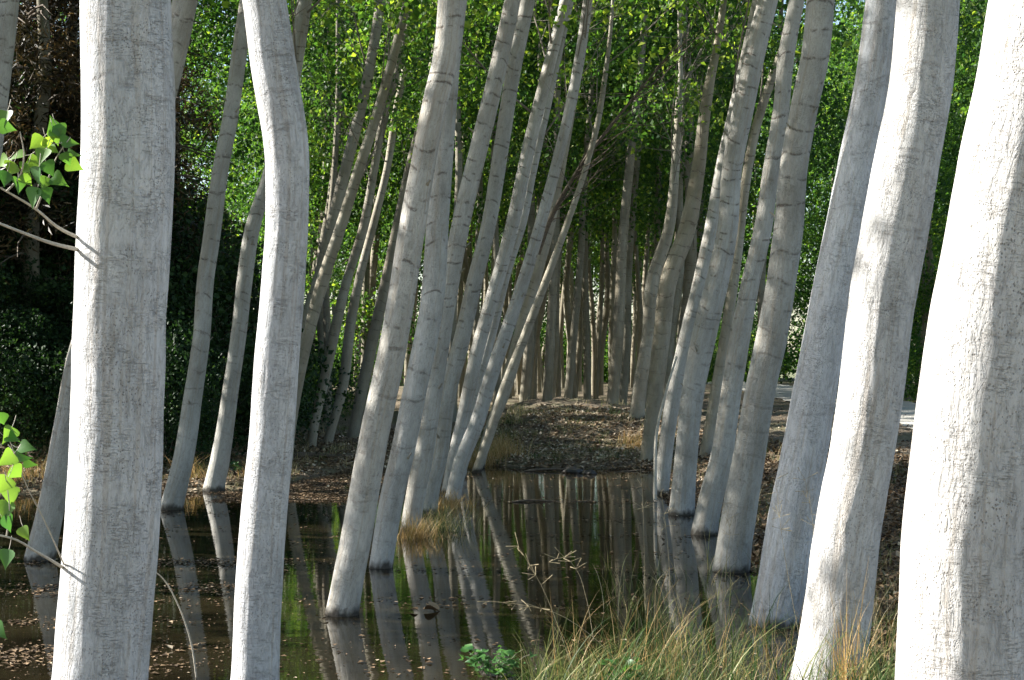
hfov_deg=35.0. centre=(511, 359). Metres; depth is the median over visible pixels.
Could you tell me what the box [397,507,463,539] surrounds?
grass tuft
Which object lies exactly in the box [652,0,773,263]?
poplar tree
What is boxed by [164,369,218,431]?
shrub
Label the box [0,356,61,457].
shrub
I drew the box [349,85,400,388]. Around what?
poplar tree
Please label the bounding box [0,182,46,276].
shrub
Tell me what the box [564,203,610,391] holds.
poplar tree
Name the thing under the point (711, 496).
poplar tree
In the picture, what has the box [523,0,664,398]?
poplar tree
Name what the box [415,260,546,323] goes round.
leafy tree
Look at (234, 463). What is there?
weed plant
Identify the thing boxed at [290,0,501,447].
poplar tree
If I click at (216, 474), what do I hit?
poplar tree
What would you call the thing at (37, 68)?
shrub
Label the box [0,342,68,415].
shrub
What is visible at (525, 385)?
poplar tree
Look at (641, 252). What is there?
poplar tree
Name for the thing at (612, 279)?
poplar tree
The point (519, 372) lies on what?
poplar tree
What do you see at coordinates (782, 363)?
bush
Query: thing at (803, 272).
leafy tree
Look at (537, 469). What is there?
fallen branch
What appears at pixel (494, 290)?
poplar tree
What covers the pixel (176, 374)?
shrub
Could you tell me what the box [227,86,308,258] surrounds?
poplar tree
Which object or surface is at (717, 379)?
poplar tree
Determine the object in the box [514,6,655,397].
poplar tree
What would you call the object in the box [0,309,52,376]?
shrub
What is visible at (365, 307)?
leafy tree
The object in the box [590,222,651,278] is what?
poplar tree
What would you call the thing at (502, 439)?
grass tuft
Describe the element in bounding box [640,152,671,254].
poplar tree
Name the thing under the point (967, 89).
leafy tree
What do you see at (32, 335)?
shrub
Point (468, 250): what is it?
leafy tree
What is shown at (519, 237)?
poplar tree
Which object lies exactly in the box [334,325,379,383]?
bush
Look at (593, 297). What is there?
poplar tree
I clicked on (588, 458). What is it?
mound litter
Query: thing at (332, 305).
leafy tree
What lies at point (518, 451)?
grass tuft
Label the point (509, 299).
poplar tree
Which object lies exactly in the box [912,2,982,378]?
leafy tree
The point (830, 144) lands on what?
leafy tree
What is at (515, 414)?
grass tuft
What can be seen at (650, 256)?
poplar tree
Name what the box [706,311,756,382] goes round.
bush
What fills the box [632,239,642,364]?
poplar tree
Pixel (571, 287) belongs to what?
poplar tree
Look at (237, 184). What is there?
leafy tree
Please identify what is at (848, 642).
grass tuft
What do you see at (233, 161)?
poplar tree
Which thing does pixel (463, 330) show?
poplar tree
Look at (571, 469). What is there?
clod
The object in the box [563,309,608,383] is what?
bush
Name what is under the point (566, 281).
poplar tree
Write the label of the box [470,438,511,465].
grass tuft
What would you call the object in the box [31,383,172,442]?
shrub
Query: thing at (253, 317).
shrub
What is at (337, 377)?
bush
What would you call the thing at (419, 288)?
leafy tree
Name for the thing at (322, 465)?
shore litter
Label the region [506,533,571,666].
grass stalk
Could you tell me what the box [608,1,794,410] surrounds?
poplar tree
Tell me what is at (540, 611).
grass stalk
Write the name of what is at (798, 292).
leafy tree
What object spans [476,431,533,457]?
grass tuft
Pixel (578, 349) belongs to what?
poplar tree
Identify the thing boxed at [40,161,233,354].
shrub
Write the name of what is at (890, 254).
poplar tree
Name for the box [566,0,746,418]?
poplar tree
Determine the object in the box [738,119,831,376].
leafy tree
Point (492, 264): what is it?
poplar tree
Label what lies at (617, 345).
poplar tree
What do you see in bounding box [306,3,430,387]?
poplar tree
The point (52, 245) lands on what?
shrub
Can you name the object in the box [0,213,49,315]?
shrub
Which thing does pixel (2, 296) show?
shrub
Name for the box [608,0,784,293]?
poplar tree
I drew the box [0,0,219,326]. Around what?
pine tree
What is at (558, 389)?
poplar tree
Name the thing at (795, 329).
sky
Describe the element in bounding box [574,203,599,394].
poplar tree
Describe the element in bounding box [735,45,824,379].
leafy tree
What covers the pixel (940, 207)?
leafy tree
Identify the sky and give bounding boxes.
[20,0,943,359]
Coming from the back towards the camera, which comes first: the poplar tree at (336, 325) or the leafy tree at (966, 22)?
the leafy tree at (966, 22)
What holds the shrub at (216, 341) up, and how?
on the ground at (904, 434)
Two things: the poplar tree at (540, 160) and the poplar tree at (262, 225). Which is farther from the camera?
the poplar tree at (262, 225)
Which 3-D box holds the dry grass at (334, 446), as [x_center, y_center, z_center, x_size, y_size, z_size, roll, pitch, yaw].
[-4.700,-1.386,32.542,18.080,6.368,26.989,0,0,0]
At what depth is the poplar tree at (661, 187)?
54.12 m
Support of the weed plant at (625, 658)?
in the pond water
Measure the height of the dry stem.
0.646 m
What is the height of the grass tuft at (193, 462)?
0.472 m
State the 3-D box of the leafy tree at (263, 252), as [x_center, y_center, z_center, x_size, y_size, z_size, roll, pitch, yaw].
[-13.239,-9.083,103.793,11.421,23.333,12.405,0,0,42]
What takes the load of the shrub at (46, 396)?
on the ground at (904, 434)
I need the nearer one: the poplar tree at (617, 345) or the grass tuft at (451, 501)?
the grass tuft at (451, 501)
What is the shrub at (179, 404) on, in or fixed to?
on the ground at (904, 434)
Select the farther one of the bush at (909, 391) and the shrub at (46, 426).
the bush at (909, 391)
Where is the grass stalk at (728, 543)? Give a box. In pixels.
[718,502,738,602]
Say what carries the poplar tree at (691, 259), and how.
on the ground at (904, 434)
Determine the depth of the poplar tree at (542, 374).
74.58 m
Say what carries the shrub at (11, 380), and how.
on the ground at (904, 434)
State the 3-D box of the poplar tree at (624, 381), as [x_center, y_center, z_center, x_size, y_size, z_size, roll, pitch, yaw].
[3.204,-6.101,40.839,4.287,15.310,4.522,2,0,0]
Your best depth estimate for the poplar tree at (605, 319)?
58.11 m
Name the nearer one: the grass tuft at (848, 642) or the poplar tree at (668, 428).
the grass tuft at (848, 642)
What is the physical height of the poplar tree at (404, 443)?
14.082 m
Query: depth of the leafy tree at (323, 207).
43.31 m
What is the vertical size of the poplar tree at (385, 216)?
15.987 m
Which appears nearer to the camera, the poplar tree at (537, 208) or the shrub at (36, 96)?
the shrub at (36, 96)
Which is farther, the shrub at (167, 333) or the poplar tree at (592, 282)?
the poplar tree at (592, 282)
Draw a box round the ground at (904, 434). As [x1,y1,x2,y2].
[0,270,916,645]
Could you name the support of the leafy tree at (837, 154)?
on the ground at (904, 434)
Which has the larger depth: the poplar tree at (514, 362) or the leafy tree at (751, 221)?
the leafy tree at (751, 221)
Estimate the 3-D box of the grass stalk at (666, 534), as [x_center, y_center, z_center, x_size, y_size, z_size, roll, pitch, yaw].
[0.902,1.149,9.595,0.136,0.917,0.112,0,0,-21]
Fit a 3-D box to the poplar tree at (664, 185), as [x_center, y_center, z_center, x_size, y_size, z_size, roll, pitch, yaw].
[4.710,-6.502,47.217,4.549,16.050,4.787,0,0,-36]
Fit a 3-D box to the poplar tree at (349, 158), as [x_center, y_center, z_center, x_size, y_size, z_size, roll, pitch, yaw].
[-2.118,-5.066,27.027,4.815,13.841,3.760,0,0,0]
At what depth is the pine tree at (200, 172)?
39.00 m
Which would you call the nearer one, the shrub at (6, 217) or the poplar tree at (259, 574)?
the poplar tree at (259, 574)
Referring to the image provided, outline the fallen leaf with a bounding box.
[408,601,439,610]
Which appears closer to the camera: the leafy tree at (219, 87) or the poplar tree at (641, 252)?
the poplar tree at (641, 252)
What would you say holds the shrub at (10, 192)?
on the ground at (904, 434)
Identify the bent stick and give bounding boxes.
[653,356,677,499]
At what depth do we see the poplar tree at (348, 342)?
29.44 m
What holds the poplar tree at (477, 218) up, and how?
on the ground at (904, 434)
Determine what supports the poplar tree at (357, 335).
on the ground at (904, 434)
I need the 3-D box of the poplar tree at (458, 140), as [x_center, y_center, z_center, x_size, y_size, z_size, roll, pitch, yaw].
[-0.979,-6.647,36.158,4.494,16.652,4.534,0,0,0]
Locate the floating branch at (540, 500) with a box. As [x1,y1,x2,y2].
[512,492,593,501]
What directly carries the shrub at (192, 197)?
on the ground at (904, 434)
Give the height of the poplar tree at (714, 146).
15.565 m
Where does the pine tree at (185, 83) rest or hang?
on the ground at (904, 434)
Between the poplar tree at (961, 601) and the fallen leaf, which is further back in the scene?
the fallen leaf
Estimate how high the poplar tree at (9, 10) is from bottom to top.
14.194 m
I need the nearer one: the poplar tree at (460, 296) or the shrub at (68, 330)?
the shrub at (68, 330)
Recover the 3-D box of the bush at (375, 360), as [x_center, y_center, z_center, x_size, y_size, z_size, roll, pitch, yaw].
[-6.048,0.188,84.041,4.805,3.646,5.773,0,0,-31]
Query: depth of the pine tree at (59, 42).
25.96 m
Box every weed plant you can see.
[230,461,242,471]
[459,644,537,676]
[597,656,641,679]
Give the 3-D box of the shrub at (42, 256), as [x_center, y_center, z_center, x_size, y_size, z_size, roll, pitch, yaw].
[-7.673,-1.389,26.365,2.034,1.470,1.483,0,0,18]
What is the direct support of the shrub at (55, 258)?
on the ground at (904, 434)
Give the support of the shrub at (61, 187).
on the ground at (904, 434)
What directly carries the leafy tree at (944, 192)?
on the ground at (904, 434)
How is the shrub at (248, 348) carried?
on the ground at (904, 434)
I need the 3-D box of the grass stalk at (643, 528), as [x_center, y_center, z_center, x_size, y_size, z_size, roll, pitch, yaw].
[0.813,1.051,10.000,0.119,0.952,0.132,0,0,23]
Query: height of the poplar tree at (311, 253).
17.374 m
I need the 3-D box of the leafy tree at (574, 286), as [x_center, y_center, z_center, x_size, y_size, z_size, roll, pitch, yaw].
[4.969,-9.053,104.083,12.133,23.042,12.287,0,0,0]
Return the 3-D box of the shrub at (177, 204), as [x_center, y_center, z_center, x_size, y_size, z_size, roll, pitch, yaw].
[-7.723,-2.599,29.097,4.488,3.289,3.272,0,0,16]
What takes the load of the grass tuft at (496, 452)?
on the ground at (904, 434)
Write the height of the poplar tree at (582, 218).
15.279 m
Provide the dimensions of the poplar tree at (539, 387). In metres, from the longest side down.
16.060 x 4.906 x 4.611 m
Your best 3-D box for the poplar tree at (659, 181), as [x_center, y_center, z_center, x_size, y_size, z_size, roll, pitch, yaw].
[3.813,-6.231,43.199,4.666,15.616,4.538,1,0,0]
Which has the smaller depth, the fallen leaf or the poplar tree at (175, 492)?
the fallen leaf
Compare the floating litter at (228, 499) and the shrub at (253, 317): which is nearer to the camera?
the floating litter at (228, 499)
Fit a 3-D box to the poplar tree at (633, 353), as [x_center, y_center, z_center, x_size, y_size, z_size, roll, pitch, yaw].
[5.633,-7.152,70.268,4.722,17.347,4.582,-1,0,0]
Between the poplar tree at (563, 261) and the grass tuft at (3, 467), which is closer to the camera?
the grass tuft at (3, 467)
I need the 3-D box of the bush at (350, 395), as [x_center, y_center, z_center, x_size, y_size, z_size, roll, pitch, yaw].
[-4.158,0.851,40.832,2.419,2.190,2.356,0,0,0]
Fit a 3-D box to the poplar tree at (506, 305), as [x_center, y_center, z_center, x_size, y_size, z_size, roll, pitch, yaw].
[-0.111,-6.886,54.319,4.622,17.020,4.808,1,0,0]
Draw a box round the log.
[293,449,353,457]
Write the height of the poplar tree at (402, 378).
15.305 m
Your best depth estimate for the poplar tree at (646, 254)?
61.31 m
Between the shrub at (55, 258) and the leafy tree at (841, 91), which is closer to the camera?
the shrub at (55, 258)
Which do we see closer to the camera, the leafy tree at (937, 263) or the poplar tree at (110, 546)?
the poplar tree at (110, 546)
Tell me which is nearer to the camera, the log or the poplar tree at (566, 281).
the log
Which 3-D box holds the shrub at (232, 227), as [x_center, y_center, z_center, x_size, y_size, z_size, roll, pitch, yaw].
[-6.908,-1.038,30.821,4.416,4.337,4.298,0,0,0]
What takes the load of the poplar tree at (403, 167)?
on the ground at (904, 434)
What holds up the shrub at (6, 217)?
on the ground at (904, 434)
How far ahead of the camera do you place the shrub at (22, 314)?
23.67 m
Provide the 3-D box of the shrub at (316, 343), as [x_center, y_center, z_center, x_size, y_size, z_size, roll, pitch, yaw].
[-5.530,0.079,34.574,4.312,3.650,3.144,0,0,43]
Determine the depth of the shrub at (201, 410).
24.06 m
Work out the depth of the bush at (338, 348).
83.26 m
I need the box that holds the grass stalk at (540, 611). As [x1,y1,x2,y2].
[477,600,629,677]
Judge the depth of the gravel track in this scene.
43.17 m
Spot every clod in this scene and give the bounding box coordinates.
[562,466,582,472]
[584,469,596,473]
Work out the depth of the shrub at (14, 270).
25.30 m
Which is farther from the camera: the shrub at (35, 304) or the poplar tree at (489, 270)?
the poplar tree at (489, 270)
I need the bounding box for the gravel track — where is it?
[707,380,915,428]
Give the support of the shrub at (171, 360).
on the ground at (904, 434)
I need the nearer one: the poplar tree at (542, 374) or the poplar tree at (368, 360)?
the poplar tree at (368, 360)
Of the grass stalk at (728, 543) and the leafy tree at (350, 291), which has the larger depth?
the leafy tree at (350, 291)
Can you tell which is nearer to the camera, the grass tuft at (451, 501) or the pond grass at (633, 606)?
the pond grass at (633, 606)
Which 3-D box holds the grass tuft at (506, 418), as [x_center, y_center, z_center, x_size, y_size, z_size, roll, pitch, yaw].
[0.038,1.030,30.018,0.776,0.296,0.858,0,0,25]
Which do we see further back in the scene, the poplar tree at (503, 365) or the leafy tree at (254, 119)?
the poplar tree at (503, 365)
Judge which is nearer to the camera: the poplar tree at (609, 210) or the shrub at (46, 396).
the shrub at (46, 396)
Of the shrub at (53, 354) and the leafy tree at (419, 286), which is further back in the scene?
the leafy tree at (419, 286)
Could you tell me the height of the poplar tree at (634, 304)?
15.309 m
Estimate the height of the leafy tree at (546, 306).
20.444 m
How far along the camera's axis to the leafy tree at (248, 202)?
53.48 m
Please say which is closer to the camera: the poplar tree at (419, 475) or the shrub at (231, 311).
the poplar tree at (419, 475)
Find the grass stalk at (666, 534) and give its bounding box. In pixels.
[653,477,675,628]
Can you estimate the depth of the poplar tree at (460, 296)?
51.25 m
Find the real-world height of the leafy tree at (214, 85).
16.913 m
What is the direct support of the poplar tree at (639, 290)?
on the ground at (904, 434)
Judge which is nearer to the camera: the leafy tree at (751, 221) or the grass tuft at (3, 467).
the grass tuft at (3, 467)
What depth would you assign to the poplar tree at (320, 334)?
39.44 m
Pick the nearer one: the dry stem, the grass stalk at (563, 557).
the dry stem
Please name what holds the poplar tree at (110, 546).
in the pond water
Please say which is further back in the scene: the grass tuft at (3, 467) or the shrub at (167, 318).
the shrub at (167, 318)
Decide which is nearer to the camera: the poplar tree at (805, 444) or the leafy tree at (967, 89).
the poplar tree at (805, 444)
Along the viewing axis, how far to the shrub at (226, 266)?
26.40 m
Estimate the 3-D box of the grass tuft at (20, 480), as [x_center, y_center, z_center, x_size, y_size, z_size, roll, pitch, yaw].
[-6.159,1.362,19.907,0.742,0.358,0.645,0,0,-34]
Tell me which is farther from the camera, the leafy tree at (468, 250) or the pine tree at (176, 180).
the leafy tree at (468, 250)
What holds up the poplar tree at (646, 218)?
on the ground at (904, 434)
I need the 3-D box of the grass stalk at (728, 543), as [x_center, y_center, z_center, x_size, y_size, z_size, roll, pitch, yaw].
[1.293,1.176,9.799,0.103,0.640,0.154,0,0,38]
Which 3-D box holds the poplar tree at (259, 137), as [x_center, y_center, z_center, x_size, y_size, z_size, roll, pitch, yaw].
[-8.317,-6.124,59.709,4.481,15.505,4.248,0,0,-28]
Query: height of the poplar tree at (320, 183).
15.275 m
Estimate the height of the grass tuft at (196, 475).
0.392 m
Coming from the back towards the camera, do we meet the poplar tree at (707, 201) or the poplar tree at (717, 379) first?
the poplar tree at (707, 201)
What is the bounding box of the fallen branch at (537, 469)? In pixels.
[524,463,643,471]
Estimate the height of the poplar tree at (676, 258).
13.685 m
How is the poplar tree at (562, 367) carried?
on the ground at (904, 434)
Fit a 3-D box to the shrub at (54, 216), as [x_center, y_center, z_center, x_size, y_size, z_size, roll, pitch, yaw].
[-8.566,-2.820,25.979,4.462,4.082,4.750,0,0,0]
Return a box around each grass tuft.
[0,462,25,474]
[1,458,34,482]
[22,457,46,479]
[166,454,209,473]
[190,458,208,479]
[233,457,245,475]
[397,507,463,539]
[422,496,491,531]
[438,485,489,508]
[468,448,494,467]
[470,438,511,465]
[474,435,514,452]
[474,438,510,460]
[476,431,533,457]
[478,432,519,447]
[495,426,526,440]
[500,408,528,423]
[500,440,531,454]
[505,405,541,416]
[507,402,531,411]
[607,431,638,443]
[616,431,641,448]
[811,559,897,679]
[848,633,895,679]
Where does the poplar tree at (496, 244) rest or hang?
on the ground at (904, 434)
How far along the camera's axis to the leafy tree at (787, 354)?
84.05 m
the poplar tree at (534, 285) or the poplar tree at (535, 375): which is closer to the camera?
the poplar tree at (534, 285)
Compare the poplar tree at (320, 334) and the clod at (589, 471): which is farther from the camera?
the poplar tree at (320, 334)
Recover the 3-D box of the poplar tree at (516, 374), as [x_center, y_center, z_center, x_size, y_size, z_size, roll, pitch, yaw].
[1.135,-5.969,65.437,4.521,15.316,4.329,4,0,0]
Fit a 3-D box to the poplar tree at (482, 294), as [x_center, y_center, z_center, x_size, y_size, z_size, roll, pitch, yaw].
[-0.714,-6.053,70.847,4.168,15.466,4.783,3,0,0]
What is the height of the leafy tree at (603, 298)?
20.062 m
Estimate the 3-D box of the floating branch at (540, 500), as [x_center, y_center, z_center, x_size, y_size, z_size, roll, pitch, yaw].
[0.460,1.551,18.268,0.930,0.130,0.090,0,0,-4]
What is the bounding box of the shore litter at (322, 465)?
[0,418,451,492]
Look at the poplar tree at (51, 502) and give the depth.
12.91 m
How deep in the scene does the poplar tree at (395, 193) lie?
56.94 m
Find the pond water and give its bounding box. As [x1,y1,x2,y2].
[0,465,893,679]
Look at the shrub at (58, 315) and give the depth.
24.49 m
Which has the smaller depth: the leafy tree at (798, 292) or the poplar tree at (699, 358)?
the poplar tree at (699, 358)
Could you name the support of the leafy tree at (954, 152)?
on the ground at (904, 434)
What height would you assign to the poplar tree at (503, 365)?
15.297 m
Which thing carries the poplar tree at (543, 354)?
on the ground at (904, 434)
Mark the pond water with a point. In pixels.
(462, 625)
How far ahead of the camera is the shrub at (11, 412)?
22.66 m
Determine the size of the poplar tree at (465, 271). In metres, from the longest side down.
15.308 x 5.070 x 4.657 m
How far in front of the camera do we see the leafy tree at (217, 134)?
100.96 m
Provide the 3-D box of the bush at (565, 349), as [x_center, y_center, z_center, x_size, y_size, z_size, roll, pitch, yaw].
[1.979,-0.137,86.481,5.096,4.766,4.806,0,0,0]
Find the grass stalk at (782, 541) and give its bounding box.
[769,473,798,632]
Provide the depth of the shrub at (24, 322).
23.08 m
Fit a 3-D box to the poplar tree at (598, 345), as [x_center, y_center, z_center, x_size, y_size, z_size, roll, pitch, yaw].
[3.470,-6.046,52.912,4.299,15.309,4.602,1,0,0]
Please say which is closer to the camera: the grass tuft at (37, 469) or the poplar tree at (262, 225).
the grass tuft at (37, 469)
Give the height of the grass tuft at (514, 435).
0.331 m
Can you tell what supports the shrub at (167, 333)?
on the ground at (904, 434)
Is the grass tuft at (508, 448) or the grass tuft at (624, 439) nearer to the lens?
the grass tuft at (508, 448)
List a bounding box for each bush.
[306,342,359,414]
[311,352,372,411]
[315,316,358,384]
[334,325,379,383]
[351,342,412,385]
[502,311,566,375]
[540,317,582,376]
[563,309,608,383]
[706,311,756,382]
[707,314,792,380]
[746,329,797,378]
[838,351,918,395]
[903,325,925,401]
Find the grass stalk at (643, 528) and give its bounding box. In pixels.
[632,454,653,602]
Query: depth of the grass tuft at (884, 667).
7.59 m
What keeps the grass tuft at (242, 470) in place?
on the ground at (904, 434)
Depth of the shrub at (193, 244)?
27.07 m
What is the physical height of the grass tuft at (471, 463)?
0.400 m
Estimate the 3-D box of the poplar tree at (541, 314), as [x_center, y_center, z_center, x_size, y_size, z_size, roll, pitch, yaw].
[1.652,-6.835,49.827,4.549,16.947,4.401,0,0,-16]
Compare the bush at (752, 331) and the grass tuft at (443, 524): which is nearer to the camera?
the grass tuft at (443, 524)
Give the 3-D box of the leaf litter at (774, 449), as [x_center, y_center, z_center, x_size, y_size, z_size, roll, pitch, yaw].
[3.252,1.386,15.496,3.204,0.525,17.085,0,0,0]
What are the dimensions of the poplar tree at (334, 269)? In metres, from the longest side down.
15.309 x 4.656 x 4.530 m
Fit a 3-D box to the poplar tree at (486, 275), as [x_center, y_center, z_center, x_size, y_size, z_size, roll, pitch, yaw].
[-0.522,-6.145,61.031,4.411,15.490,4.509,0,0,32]
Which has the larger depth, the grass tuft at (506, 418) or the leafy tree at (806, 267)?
the leafy tree at (806, 267)
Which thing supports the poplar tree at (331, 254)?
on the ground at (904, 434)
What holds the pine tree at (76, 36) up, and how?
on the ground at (904, 434)
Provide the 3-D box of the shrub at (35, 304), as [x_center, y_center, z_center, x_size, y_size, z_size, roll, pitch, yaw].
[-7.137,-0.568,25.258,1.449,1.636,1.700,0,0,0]
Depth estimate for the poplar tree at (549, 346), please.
36.91 m
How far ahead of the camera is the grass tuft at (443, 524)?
15.26 m
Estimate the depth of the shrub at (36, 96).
25.55 m
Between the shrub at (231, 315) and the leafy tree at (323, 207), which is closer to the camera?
the shrub at (231, 315)
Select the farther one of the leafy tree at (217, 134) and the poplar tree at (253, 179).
the leafy tree at (217, 134)
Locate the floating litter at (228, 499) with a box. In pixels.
[0,468,790,678]
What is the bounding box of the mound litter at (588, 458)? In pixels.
[335,402,735,468]
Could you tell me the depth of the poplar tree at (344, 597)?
10.13 m
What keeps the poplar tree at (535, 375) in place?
on the ground at (904, 434)
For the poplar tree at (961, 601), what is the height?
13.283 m
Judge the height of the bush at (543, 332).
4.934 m
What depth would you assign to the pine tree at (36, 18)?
32.30 m
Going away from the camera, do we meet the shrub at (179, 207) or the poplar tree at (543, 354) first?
the shrub at (179, 207)
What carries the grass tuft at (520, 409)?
on the ground at (904, 434)
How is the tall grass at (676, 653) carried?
on the ground at (904, 434)
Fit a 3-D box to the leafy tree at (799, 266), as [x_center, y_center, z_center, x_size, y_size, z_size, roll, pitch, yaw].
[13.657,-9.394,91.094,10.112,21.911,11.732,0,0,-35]
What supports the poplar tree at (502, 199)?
on the ground at (904, 434)
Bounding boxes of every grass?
[0,396,697,487]
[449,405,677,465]
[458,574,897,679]
[507,563,896,679]
[582,525,795,663]
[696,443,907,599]
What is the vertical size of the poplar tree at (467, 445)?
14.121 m
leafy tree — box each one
[21,0,251,199]
[21,0,317,275]
[180,27,248,282]
[180,41,304,304]
[181,0,409,300]
[181,13,261,261]
[183,2,397,373]
[191,97,329,307]
[233,57,383,325]
[241,2,488,403]
[258,77,380,362]
[308,218,480,327]
[330,67,416,331]
[385,213,490,332]
[386,23,532,397]
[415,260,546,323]
[488,234,598,373]
[512,247,632,372]
[564,182,708,341]
[595,77,811,341]
[676,9,837,374]
[711,129,810,346]
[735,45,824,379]
[736,0,938,383]
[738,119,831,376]
[764,1,936,385]
[769,0,942,381]
[788,26,921,377]
[800,23,955,385]
[802,0,981,391]
[802,1,976,355]
[808,6,985,389]
[909,2,986,374]
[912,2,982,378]
[915,0,987,333]
[923,0,986,268]
[933,0,987,260]
[954,22,984,114]
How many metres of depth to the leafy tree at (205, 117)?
104.00 m
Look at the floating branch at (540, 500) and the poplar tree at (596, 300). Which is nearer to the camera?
the floating branch at (540, 500)
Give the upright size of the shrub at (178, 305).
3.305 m
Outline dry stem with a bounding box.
[156,573,196,676]
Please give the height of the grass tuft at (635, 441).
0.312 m
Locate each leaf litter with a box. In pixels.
[625,439,909,663]
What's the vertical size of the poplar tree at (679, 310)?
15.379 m
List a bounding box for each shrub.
[0,63,80,304]
[0,139,48,224]
[0,149,186,325]
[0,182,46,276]
[0,191,34,271]
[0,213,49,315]
[0,251,68,309]
[0,262,35,358]
[0,270,72,327]
[0,298,73,447]
[0,302,70,364]
[0,308,54,416]
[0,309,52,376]
[0,334,60,459]
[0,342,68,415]
[0,349,65,463]
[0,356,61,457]
[0,388,25,436]
[1,68,79,227]
[3,232,74,281]
[5,257,73,341]
[6,203,72,285]
[13,24,74,164]
[17,214,260,365]
[17,234,74,304]
[19,316,192,376]
[21,288,72,357]
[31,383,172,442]
[39,166,225,277]
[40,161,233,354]
[40,225,232,349]
[43,315,225,437]
[44,322,71,383]
[49,306,226,466]
[52,250,257,349]
[58,162,202,227]
[163,370,237,466]
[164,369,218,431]
[165,375,215,447]
[166,195,335,449]
[166,256,253,430]
[166,327,331,457]
[166,356,186,391]
[172,227,256,394]
[177,176,206,229]
[177,213,259,345]
[202,303,360,438]
[242,290,340,408]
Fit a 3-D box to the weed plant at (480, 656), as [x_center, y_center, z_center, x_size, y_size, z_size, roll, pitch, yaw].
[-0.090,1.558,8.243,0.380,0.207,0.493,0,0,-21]
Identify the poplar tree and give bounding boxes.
[0,0,19,168]
[0,0,174,679]
[23,0,197,560]
[161,0,247,509]
[202,0,336,491]
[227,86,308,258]
[229,0,433,421]
[231,0,308,679]
[232,49,316,271]
[233,3,322,254]
[235,135,316,282]
[236,99,309,241]
[258,0,404,406]
[288,0,428,409]
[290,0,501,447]
[290,25,370,295]
[292,0,502,460]
[294,0,463,449]
[304,15,430,230]
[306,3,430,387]
[307,123,354,350]
[322,0,488,443]
[325,0,462,616]
[333,0,542,438]
[343,159,396,381]
[347,77,401,372]
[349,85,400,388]
[354,0,570,492]
[361,2,534,246]
[369,0,466,568]
[369,14,486,382]
[372,103,453,245]
[379,5,522,358]
[383,0,530,421]
[385,214,403,385]
[396,38,499,400]
[400,0,520,531]
[423,0,534,513]
[424,0,556,405]
[445,0,653,502]
[448,0,574,337]
[449,155,509,302]
[451,21,543,400]
[460,0,657,400]
[461,20,535,398]
[465,0,684,477]
[466,2,579,399]
[471,0,722,472]
[471,95,521,396]
[474,0,639,401]
[475,223,515,279]
[476,136,510,353]
[477,0,672,467]
[480,158,506,312]
[484,39,626,399]
[488,245,526,378]
[489,163,541,392]
[499,145,574,394]
[500,84,595,398]
[506,9,600,397]
[508,199,566,392]
[512,8,624,398]
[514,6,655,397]
[516,247,543,387]
[518,86,622,397]
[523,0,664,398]
[523,237,576,288]
[526,238,594,387]
[527,230,599,367]
[529,0,691,398]
[535,124,581,396]
[537,161,617,361]
[541,0,749,403]
[541,255,575,370]
[562,241,599,358]
[564,0,732,404]
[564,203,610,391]
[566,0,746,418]
[566,42,668,348]
[567,18,714,369]
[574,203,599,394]
[577,0,805,460]
[577,1,733,406]
[577,148,649,395]
[580,39,696,380]
[580,120,653,398]
[588,160,645,262]
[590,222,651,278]
[590,232,595,367]
[591,255,610,336]
[593,239,642,370]
[597,223,648,288]
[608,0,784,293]
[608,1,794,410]
[609,227,639,387]
[610,59,732,238]
[613,0,772,346]
[614,9,736,273]
[618,205,706,277]
[629,5,741,364]
[629,255,643,382]
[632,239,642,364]
[638,199,702,359]
[639,157,674,304]
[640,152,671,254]
[648,31,747,209]
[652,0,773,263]
[657,0,782,494]
[668,0,777,515]
[674,165,711,342]
[689,0,853,322]
[690,0,803,534]
[699,0,862,455]
[712,0,834,572]
[748,0,896,628]
[789,0,959,679]
[895,0,1023,679]
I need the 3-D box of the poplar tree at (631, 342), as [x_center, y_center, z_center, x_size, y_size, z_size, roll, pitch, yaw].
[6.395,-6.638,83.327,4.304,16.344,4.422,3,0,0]
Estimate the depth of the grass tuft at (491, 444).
26.26 m
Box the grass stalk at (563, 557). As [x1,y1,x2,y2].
[544,551,593,639]
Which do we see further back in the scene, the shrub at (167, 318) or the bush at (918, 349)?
the bush at (918, 349)
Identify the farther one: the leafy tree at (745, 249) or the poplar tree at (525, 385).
the leafy tree at (745, 249)
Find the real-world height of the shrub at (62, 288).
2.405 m
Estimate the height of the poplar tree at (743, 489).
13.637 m
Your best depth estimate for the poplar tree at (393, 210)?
50.78 m
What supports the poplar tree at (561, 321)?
on the ground at (904, 434)
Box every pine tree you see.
[0,0,176,237]
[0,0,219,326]
[5,0,258,353]
[13,0,221,242]
[19,0,80,122]
[171,2,264,313]
[175,64,211,209]
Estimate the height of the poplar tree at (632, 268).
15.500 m

